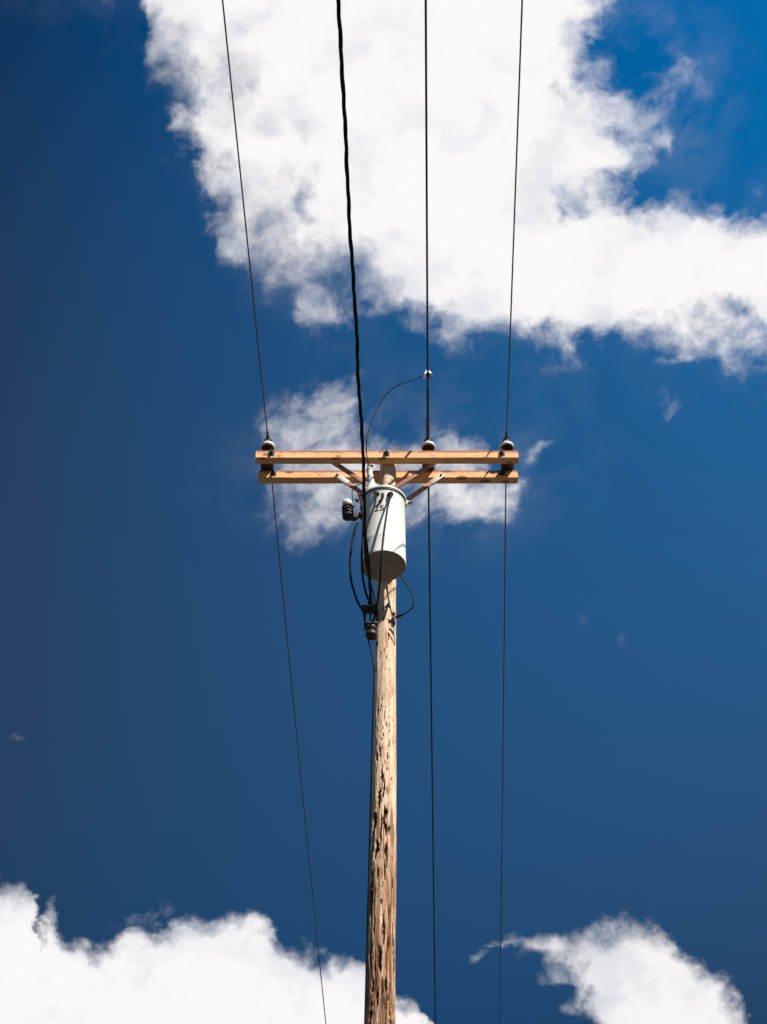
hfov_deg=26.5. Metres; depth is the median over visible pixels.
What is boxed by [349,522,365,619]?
lead wire
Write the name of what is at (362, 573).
lead wire
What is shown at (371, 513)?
lead wire
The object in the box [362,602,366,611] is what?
split bolt connector
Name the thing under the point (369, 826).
ground wire
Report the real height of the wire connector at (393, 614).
0.088 m
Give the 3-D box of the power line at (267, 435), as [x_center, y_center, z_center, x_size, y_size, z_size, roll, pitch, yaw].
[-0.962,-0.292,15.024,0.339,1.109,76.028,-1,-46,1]
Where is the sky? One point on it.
(154, 861)
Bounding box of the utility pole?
[256,439,518,1023]
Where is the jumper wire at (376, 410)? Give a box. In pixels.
[366,376,422,463]
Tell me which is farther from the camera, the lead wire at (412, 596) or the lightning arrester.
the lightning arrester
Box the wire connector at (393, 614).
[391,612,402,624]
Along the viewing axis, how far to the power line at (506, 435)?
15.20 m
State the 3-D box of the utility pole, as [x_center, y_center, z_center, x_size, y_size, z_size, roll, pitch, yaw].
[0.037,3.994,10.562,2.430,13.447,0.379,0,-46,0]
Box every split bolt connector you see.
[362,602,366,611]
[368,595,372,604]
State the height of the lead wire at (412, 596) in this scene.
0.575 m
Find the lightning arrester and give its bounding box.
[342,498,361,520]
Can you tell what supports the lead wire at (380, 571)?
attached to the transformer
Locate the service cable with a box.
[336,0,371,598]
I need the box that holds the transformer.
[355,464,411,580]
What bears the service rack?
attached to the utility pole
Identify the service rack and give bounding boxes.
[364,605,377,644]
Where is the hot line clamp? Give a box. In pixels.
[423,369,432,377]
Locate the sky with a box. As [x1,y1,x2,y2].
[0,0,766,1023]
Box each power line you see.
[222,0,325,1023]
[424,0,435,1023]
[499,0,522,1023]
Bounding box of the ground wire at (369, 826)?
[364,631,374,1023]
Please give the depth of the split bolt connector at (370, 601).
13.68 m
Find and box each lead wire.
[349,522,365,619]
[358,494,368,598]
[364,492,376,574]
[372,493,391,622]
[395,576,414,617]
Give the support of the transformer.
attached to the utility pole
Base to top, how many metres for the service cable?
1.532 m
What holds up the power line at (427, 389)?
attached to the utility pole
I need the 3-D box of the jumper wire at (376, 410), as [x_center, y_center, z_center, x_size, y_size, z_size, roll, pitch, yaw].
[0.079,-0.864,14.614,0.679,0.748,0.143,-32,-54,27]
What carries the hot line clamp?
attached to the power line at (427, 389)

